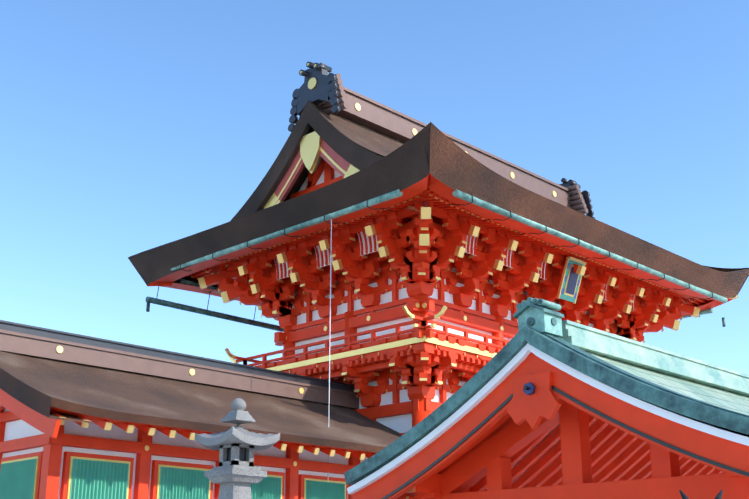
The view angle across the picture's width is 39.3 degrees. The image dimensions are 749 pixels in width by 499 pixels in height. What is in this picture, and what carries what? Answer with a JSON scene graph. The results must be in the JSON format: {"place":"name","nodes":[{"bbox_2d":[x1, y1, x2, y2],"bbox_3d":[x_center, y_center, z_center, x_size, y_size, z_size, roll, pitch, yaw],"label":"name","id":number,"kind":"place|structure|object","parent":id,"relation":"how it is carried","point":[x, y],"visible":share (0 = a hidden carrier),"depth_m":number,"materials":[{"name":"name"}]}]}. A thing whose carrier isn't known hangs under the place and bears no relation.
{"place":"outdoors","nodes":[
{"label":"outdoors","id":0,"kind":"place"},
{"bbox_2d":[0,0,748,374],"label":"sky","id":1,"kind":"structure","parent":0,"point":[128,128],"materials":[{"name":"blue"}]},
{"bbox_2d":[344,297,748,498],"bbox_3d":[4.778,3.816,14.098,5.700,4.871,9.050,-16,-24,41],"label":"gabled building","id":2,"kind":"structure","parent":0,"point":[545,402],"depth_m":11.95,"materials":[{"name":"red wood"}]},
{"label":"ground","id":3,"kind":"structure","parent":0,"visible":0},
{"bbox_2d":[195,398,279,498],"bbox_3d":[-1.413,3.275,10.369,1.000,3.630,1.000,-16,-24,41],"label":"stone lantern","id":4,"kind":"object","parent":3,"relation":"on","point":[235,473],"visible":1,"depth_m":10.62,"materials":[{"name":"grey stone"}]},
{"bbox_2d":[679,489,722,498],"bbox_3d":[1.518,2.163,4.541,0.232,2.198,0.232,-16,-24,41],"label":"statue","id":5,"kind":"object","parent":3,"relation":"on","point":[718,496],"visible":1,"depth_m":4.86,"materials":[{"name":"black metal"}]},
{"bbox_3d":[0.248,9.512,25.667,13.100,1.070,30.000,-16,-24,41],"label":"stone podium terrace","id":6,"kind":"structure","parent":3,"relation":"on","visible":0},
{"bbox_2d":[0,320,401,498],"bbox_3d":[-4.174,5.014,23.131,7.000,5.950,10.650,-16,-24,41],"label":"corridor building","id":7,"kind":"structure","parent":6,"relation":"on","point":[85,417],"depth_m":20.81,"materials":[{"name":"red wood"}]},
{"bbox_2d":[128,61,748,478],"bbox_3d":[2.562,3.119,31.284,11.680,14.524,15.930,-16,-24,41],"label":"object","id":8,"kind":"structure","parent":6,"relation":"on","point":[394,267],"depth_m":27.60,"materials":[{"name":"red wood"}]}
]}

